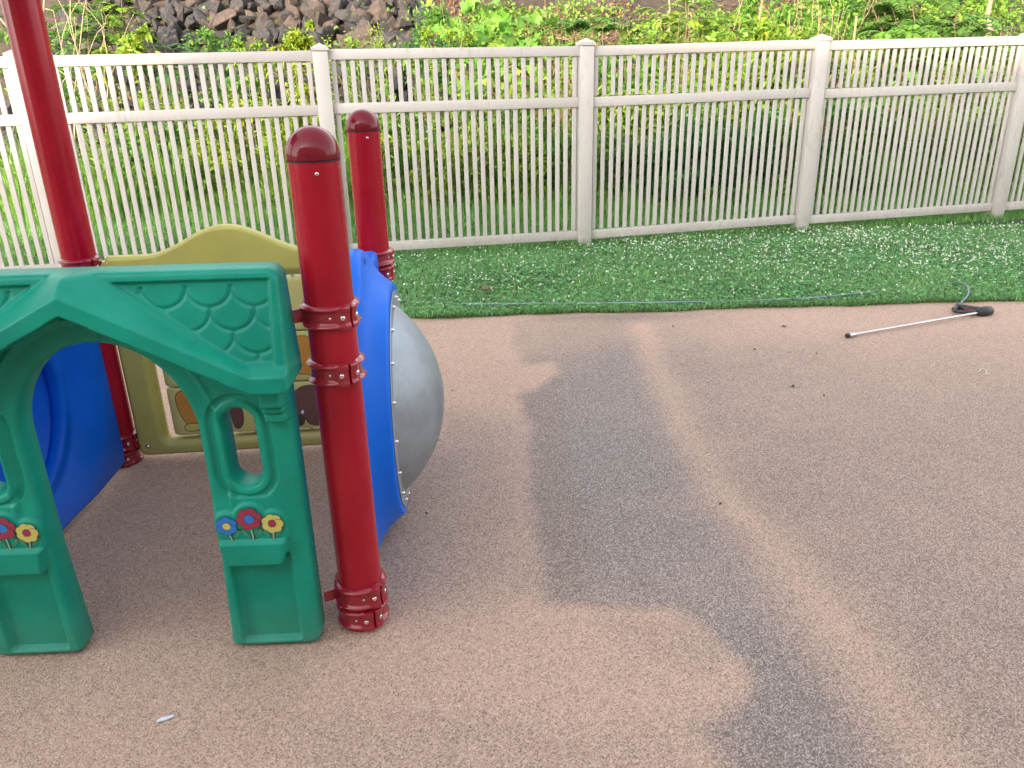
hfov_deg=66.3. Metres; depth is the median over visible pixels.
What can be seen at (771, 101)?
weed bush
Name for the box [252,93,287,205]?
tall weed
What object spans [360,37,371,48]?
riprap rock
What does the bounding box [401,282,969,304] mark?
pressure hose
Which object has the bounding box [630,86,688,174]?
weed bush
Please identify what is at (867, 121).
weed bush
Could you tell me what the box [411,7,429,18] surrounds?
riprap rock
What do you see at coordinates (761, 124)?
dark bush
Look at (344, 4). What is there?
riprap rock
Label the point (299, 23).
riprap rock
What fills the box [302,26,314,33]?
riprap rock
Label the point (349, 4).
riprap rock
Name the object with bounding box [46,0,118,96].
locust sapling
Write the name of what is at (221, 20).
riprap rock
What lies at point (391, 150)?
weed bush
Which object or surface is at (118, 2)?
riprap rock
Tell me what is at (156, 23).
riprap rock
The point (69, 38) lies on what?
riprap rock
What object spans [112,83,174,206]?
tall weed
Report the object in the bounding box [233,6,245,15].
riprap rock
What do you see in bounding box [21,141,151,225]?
grass clump
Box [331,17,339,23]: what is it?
riprap rock
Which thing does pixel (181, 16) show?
riprap rock
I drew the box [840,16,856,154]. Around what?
cut branch
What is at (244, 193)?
tall grass
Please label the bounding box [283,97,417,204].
grass clump
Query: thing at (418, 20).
riprap rock
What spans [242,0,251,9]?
riprap rock
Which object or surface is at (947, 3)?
sumac
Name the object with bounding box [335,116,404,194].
weed bush
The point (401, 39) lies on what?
riprap rock
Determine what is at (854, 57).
shrub
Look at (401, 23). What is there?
riprap rock
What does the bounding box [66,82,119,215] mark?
tall weed
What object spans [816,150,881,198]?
weed bush
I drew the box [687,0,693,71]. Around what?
thin trunk
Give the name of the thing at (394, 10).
riprap rock
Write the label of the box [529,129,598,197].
weed bush
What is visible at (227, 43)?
riprap rock
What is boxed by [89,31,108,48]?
riprap rock
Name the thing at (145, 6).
riprap rock
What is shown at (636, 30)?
riprap rock
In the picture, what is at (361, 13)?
riprap rock
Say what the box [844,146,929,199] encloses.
grass clump
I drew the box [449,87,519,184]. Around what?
weed bush
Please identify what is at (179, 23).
riprap rock
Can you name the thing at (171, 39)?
riprap rock
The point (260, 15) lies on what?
riprap rock
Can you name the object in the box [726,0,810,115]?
shrub
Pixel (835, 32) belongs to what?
dead branches
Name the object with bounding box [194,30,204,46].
riprap rock
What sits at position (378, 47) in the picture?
tall weed
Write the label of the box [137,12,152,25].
riprap rock
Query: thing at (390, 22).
riprap rock
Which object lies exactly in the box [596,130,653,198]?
weed bush
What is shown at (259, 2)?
riprap rock
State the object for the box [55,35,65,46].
riprap rock
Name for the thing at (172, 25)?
riprap rock
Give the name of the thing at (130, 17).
riprap rock
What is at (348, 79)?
tall weed
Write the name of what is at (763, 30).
shrub
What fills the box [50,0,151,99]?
locust sapling
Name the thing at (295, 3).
riprap rock
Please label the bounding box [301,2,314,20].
riprap rock
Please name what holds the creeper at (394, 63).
on the hillside
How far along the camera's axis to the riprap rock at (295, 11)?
11.61 m
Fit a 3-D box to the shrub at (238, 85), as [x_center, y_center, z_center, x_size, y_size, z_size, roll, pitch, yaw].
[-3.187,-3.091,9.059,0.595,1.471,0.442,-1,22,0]
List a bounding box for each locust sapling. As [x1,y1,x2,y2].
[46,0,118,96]
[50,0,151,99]
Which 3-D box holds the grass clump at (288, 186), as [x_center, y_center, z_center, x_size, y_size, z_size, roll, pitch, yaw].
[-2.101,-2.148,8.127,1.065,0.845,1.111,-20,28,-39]
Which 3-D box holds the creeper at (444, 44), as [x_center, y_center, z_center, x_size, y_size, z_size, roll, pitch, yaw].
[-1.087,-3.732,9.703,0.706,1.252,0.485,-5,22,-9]
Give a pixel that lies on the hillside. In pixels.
(279, 22)
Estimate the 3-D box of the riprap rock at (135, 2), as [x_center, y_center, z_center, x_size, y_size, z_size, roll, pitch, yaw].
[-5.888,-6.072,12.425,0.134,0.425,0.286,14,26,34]
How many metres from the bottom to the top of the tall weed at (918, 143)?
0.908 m
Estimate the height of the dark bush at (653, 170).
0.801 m
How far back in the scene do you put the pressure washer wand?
4.61 m
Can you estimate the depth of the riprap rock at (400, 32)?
11.29 m
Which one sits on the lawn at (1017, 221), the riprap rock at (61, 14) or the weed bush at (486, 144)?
the weed bush at (486, 144)
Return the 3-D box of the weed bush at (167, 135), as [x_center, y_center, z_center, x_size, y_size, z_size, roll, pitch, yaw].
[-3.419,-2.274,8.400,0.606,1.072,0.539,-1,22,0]
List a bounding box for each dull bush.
[865,111,1002,166]
[912,111,1023,176]
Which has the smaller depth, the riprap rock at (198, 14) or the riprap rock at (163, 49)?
the riprap rock at (163, 49)
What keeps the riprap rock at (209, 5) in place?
on the hillside
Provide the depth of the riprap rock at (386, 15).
11.47 m
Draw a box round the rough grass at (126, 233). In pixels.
[0,184,1023,265]
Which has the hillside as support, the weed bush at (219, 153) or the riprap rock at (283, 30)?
the riprap rock at (283, 30)
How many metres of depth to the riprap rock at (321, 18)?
11.45 m
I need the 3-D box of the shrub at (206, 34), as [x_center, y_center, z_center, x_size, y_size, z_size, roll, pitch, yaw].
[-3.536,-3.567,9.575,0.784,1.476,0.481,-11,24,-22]
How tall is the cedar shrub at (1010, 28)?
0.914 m
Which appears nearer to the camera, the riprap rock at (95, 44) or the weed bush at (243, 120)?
the weed bush at (243, 120)
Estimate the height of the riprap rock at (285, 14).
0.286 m
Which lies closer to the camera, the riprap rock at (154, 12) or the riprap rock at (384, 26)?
the riprap rock at (384, 26)
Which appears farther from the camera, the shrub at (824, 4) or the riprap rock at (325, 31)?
the riprap rock at (325, 31)
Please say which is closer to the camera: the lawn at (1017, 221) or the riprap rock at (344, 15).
the lawn at (1017, 221)
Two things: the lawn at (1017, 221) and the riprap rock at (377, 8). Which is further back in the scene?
the riprap rock at (377, 8)
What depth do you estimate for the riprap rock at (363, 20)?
11.29 m
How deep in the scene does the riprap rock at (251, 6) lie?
11.85 m
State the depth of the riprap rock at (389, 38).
11.10 m
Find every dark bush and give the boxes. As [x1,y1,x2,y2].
[606,140,688,204]
[645,119,716,203]
[668,112,760,192]
[697,122,782,204]
[713,106,785,187]
[794,88,857,174]
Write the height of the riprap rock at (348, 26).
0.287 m
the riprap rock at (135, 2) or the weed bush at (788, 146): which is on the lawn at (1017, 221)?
the weed bush at (788, 146)
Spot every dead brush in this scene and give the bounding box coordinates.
[491,0,625,110]
[491,8,626,141]
[543,0,648,81]
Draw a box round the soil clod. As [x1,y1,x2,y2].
[481,286,489,289]
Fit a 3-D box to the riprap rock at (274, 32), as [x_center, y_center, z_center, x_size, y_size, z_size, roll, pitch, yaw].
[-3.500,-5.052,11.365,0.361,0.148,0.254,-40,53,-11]
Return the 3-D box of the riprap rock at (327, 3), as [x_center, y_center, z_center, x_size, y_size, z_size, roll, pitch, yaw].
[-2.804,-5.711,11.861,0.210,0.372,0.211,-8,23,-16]
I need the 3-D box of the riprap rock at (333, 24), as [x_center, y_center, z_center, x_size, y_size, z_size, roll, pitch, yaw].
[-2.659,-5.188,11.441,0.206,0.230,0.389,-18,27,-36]
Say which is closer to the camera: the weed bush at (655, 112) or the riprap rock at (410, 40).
the weed bush at (655, 112)
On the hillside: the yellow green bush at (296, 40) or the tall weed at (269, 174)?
the yellow green bush at (296, 40)
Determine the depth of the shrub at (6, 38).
9.14 m
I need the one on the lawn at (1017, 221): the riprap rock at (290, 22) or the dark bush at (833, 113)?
the dark bush at (833, 113)
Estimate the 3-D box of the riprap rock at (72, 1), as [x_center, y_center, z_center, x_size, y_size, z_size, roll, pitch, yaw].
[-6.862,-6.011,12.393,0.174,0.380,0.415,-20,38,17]
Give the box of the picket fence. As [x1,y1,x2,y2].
[0,33,1023,268]
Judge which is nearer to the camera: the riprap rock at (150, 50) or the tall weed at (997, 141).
the tall weed at (997, 141)
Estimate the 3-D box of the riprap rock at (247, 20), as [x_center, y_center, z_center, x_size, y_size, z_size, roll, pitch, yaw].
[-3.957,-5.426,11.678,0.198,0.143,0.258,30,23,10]
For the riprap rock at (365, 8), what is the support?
on the hillside
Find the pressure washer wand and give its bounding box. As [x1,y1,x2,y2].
[845,304,993,337]
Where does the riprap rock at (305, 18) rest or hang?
on the hillside
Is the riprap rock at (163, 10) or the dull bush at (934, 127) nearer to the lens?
the dull bush at (934, 127)
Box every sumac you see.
[525,16,632,133]
[582,22,643,121]
[824,0,1019,140]
[839,24,957,150]
[841,0,965,120]
[895,16,1014,146]
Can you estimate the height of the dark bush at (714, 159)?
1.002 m
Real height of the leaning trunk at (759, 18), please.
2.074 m
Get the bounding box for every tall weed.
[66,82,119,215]
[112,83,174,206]
[163,88,217,207]
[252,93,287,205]
[265,93,318,209]
[318,27,362,163]
[361,21,400,174]
[411,46,435,166]
[868,115,955,192]
[906,104,969,194]
[927,56,985,177]
[972,105,1022,181]
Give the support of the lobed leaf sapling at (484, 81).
on the hillside
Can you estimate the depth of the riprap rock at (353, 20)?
11.53 m
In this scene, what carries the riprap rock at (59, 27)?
on the hillside
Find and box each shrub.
[0,0,134,182]
[0,15,58,103]
[50,40,135,176]
[112,43,256,160]
[181,26,250,143]
[208,48,252,155]
[232,37,278,176]
[396,1,471,84]
[413,24,474,141]
[528,39,601,173]
[598,33,666,143]
[679,15,800,173]
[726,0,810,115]
[762,28,818,176]
[794,0,872,123]
[836,35,884,165]
[941,17,1023,133]
[942,23,1023,82]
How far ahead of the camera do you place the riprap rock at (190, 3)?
12.19 m
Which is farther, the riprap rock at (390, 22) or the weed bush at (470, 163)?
the riprap rock at (390, 22)
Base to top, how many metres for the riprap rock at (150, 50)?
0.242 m
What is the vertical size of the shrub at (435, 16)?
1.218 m
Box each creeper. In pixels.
[334,31,406,120]
[396,28,451,125]
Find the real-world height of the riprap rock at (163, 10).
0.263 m
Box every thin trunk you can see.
[663,0,669,79]
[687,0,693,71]
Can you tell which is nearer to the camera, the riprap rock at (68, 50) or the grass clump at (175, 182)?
the grass clump at (175, 182)
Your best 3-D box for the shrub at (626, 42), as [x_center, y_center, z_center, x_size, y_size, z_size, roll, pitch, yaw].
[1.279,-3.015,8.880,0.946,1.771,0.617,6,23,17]
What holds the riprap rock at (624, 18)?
on the hillside
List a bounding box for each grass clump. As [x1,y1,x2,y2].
[0,126,83,214]
[1,126,106,226]
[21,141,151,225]
[96,123,226,223]
[267,158,349,217]
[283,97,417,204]
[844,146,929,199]
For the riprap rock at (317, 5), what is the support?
on the hillside
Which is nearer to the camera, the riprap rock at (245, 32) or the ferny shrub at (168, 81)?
the ferny shrub at (168, 81)
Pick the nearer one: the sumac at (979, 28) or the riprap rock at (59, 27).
the sumac at (979, 28)
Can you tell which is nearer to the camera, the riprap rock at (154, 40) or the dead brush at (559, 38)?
the dead brush at (559, 38)
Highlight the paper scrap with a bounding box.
[156,714,173,722]
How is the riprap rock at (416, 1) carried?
on the hillside
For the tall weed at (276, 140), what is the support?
on the lawn at (1017, 221)
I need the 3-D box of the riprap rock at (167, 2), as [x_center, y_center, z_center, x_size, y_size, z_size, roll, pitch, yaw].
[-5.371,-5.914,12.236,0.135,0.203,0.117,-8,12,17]
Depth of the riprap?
10.47 m
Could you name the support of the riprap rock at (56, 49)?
on the hillside
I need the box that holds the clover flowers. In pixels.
[394,221,1023,304]
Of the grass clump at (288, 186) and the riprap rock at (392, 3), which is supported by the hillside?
the riprap rock at (392, 3)
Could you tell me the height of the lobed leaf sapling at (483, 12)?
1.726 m
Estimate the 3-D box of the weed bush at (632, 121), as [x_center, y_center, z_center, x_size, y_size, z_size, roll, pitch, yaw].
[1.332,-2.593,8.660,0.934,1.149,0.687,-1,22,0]
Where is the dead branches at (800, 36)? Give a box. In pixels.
[760,0,832,165]
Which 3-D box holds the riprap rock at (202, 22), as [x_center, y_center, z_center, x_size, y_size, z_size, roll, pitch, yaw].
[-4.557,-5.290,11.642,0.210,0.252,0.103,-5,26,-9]
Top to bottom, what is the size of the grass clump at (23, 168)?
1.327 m
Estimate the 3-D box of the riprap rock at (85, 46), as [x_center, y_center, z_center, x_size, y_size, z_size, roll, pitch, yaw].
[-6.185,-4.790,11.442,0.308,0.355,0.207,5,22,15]
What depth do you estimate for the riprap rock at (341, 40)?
11.09 m
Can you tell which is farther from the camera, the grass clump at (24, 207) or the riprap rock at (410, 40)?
the riprap rock at (410, 40)
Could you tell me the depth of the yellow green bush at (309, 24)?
8.53 m
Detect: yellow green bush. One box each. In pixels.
[254,27,319,162]
[304,19,349,153]
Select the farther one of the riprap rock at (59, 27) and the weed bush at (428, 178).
the riprap rock at (59, 27)
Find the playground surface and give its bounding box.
[0,301,1023,767]
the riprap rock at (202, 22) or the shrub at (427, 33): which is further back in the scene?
the riprap rock at (202, 22)
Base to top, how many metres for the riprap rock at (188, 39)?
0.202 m
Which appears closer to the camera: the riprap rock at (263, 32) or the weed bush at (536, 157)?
the weed bush at (536, 157)
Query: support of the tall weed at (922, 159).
on the lawn at (1017, 221)
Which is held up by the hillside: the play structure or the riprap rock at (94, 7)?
the riprap rock at (94, 7)
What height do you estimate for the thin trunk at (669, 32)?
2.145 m
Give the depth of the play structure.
1.99 m
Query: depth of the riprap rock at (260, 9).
11.70 m
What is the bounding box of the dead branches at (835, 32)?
[795,0,873,136]
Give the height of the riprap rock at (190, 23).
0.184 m
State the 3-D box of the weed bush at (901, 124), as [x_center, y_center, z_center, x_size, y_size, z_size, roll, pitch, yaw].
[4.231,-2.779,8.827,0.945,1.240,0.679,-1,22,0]
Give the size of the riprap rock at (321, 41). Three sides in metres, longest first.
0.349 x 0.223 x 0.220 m
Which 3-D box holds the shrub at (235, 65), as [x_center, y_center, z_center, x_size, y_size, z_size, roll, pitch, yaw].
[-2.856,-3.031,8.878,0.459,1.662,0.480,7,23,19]
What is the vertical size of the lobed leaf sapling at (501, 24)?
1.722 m
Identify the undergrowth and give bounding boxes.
[0,0,1023,216]
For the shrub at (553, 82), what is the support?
on the lawn at (1017, 221)
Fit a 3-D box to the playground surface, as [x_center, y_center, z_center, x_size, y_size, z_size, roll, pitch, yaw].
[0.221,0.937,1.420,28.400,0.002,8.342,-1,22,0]
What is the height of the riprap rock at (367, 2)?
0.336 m
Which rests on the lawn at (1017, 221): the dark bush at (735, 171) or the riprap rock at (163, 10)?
the dark bush at (735, 171)
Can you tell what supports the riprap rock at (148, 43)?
on the hillside
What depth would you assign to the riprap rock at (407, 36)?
11.13 m
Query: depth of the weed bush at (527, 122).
8.48 m
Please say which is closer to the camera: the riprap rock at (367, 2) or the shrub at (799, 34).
the shrub at (799, 34)
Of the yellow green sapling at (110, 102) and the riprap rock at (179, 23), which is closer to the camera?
the yellow green sapling at (110, 102)
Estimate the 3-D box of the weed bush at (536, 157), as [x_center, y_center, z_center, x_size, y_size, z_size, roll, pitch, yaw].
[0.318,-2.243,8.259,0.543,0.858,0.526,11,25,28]
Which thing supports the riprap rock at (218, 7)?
on the hillside
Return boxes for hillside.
[0,0,1023,198]
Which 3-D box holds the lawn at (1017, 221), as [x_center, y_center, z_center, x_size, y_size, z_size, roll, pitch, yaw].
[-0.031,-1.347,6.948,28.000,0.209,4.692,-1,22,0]
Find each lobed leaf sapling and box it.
[425,0,524,125]
[430,26,478,142]
[467,32,536,172]
[474,0,558,124]
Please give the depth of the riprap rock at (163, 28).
11.68 m
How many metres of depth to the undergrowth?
11.07 m
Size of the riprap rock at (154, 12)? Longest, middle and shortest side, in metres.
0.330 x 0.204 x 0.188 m
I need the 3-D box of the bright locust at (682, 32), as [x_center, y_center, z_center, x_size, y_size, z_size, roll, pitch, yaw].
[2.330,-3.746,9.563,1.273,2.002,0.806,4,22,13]
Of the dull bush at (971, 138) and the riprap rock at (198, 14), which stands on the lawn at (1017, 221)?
the dull bush at (971, 138)
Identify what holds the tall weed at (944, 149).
on the lawn at (1017, 221)
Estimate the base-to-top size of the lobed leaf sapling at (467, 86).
1.610 m
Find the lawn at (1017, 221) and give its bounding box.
[0,205,1023,318]
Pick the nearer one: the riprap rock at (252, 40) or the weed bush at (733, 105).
the weed bush at (733, 105)
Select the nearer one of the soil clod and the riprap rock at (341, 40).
the soil clod
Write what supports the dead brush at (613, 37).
on the hillside
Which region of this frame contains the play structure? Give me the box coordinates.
[0,0,443,654]
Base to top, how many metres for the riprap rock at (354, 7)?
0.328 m
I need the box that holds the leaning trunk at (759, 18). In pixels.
[742,0,763,65]
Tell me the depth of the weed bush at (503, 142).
8.29 m
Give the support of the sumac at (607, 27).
on the hillside
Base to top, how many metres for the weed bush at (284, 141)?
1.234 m
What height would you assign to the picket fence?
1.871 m
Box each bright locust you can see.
[616,3,753,167]
[658,0,760,125]
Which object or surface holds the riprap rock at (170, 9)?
on the hillside
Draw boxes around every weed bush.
[104,109,162,208]
[162,122,217,199]
[186,120,252,201]
[212,86,284,199]
[255,98,319,204]
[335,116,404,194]
[378,112,443,182]
[380,129,412,201]
[401,137,461,208]
[433,137,486,206]
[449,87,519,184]
[459,127,512,208]
[481,135,530,204]
[492,91,560,182]
[510,129,571,205]
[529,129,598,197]
[595,74,649,185]
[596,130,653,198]
[597,105,671,185]
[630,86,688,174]
[646,81,726,169]
[710,83,749,174]
[757,121,798,194]
[758,80,795,174]
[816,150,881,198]
[831,96,898,168]
[853,79,933,169]
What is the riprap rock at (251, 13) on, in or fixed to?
on the hillside
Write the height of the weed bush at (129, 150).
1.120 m
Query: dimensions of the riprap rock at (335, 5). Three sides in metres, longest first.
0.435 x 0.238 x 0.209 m
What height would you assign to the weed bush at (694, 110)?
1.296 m
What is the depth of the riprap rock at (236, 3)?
11.79 m
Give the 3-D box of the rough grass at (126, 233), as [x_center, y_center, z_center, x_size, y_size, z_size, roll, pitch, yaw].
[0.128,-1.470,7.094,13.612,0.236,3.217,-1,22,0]
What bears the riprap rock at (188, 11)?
on the hillside
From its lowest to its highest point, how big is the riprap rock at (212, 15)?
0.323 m
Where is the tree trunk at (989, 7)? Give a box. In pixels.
[976,0,992,99]
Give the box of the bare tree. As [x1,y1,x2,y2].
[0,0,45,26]
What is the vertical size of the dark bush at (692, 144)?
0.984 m
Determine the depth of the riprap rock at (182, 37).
11.39 m
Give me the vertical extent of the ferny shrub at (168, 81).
1.562 m
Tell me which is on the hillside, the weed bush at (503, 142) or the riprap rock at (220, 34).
the riprap rock at (220, 34)
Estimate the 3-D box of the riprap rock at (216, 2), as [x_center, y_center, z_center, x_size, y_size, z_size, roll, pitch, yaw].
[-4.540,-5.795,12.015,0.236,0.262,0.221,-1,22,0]
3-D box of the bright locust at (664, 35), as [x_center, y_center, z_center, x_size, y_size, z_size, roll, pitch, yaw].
[1.858,-3.295,9.083,1.674,1.996,1.050,-13,24,-27]
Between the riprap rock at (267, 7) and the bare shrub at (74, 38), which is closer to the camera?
the bare shrub at (74, 38)
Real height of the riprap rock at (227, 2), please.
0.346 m
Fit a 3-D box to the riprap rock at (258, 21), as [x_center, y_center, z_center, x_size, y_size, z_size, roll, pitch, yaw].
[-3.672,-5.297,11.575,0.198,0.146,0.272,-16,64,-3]
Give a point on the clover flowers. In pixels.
(901, 249)
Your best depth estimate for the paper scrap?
1.84 m
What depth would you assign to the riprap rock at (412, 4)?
11.84 m
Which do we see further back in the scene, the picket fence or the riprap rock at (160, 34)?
the riprap rock at (160, 34)
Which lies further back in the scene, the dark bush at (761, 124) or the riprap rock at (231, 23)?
the riprap rock at (231, 23)
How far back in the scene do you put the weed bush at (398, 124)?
8.29 m
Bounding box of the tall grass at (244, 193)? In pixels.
[0,113,1023,225]
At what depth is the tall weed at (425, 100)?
8.36 m
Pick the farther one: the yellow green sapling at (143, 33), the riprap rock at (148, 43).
the riprap rock at (148, 43)
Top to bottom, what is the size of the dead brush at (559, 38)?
2.288 m
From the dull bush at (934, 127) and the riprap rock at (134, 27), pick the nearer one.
the dull bush at (934, 127)
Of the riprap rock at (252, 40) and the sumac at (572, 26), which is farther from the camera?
the riprap rock at (252, 40)
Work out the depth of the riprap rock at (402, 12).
11.65 m
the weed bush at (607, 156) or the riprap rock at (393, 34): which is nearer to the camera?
the weed bush at (607, 156)
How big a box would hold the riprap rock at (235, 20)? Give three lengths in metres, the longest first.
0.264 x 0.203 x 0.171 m
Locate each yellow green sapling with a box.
[92,42,134,186]
[113,23,174,177]
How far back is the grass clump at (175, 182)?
8.14 m
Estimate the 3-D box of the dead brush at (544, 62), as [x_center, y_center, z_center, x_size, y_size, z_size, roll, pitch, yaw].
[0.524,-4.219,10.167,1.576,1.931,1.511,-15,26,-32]
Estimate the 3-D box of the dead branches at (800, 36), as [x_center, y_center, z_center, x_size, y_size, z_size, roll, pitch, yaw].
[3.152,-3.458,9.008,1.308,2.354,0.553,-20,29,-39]
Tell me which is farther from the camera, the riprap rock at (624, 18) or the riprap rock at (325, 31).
the riprap rock at (624, 18)
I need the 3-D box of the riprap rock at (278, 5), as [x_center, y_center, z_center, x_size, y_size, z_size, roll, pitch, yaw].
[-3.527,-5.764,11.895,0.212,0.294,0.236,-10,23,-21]
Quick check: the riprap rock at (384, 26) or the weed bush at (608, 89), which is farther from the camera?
the riprap rock at (384, 26)
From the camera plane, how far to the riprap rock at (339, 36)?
11.25 m
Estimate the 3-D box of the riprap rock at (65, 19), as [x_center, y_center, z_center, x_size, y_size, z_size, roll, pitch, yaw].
[-6.642,-5.431,11.902,0.353,0.491,0.310,17,-1,-19]
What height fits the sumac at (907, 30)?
1.669 m
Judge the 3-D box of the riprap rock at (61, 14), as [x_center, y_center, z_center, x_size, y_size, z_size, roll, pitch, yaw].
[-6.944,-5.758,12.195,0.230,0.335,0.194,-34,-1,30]
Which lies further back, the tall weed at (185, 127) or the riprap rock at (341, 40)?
the riprap rock at (341, 40)
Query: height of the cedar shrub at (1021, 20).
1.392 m
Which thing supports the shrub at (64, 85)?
on the hillside
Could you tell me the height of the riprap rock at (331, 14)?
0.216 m
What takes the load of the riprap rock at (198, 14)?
on the hillside
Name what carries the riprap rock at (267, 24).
on the hillside
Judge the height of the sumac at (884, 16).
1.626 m
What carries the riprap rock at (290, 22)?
on the hillside
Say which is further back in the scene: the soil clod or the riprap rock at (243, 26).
the riprap rock at (243, 26)
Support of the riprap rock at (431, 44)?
on the hillside
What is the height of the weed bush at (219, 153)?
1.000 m
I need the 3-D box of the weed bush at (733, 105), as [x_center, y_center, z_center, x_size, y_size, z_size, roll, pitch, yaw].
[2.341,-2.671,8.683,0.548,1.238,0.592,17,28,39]
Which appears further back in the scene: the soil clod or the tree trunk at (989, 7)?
the tree trunk at (989, 7)
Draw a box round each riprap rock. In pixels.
[51,45,62,54]
[54,25,60,37]
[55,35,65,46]
[57,4,66,18]
[60,13,86,31]
[65,42,73,67]
[67,0,88,4]
[67,24,84,46]
[78,43,94,54]
[80,1,96,19]
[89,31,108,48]
[114,0,126,7]
[125,11,135,21]
[125,22,136,31]
[133,0,147,8]
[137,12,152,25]
[138,0,153,12]
[145,25,155,42]
[146,7,161,21]
[146,42,155,50]
[148,47,154,53]
[151,18,162,31]
[155,41,176,52]
[157,28,165,43]
[158,26,167,32]
[161,7,166,15]
[164,0,171,6]
[164,2,175,26]
[165,15,184,29]
[165,29,179,47]
[167,21,181,38]
[174,2,192,17]
[177,6,185,21]
[179,31,196,43]
[184,17,198,29]
[185,38,197,47]
[186,0,200,6]
[193,8,208,22]
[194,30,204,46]
[197,2,215,12]
[198,18,210,30]
[209,11,216,30]
[211,0,224,8]
[212,1,223,12]
[212,9,236,30]
[213,31,230,41]
[223,38,234,51]
[224,0,230,6]
[227,18,235,34]
[230,0,244,9]
[230,8,238,22]
[232,24,247,32]
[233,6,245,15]
[234,29,252,42]
[237,16,255,25]
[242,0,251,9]
[244,10,256,18]
[246,2,257,12]
[247,36,262,47]
[253,25,274,47]
[255,17,266,28]
[256,0,268,5]
[257,6,264,11]
[257,12,268,19]
[261,2,271,14]
[261,20,273,28]
[268,27,279,39]
[273,0,285,11]
[278,24,291,43]
[280,9,293,21]
[284,0,298,7]
[284,15,297,28]
[286,3,302,20]
[296,20,300,30]
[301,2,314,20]
[302,15,308,25]
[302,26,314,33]
[309,0,326,14]
[309,32,328,47]
[314,12,330,26]
[316,25,335,42]
[320,0,332,10]
[323,20,340,35]
[327,0,342,13]
[328,11,334,18]
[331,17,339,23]
[334,9,351,21]
[337,34,347,42]
[338,39,348,47]
[343,0,346,8]
[345,22,355,33]
[346,0,358,9]
[348,15,358,25]
[350,4,359,11]
[350,25,374,48]
[356,8,373,21]
[356,15,370,27]
[359,0,371,5]
[359,5,370,10]
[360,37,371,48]
[367,0,386,25]
[371,31,395,47]
[379,18,389,31]
[381,10,392,19]
[385,16,396,30]
[386,31,399,47]
[388,0,394,7]
[389,7,398,16]
[394,18,413,30]
[395,8,411,22]
[395,29,404,34]
[397,0,407,9]
[397,36,405,47]
[403,39,419,47]
[405,30,412,38]
[408,0,415,12]
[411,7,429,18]
[411,37,433,46]
[412,17,422,25]
[415,0,422,7]
[621,16,629,31]
[630,26,642,35]

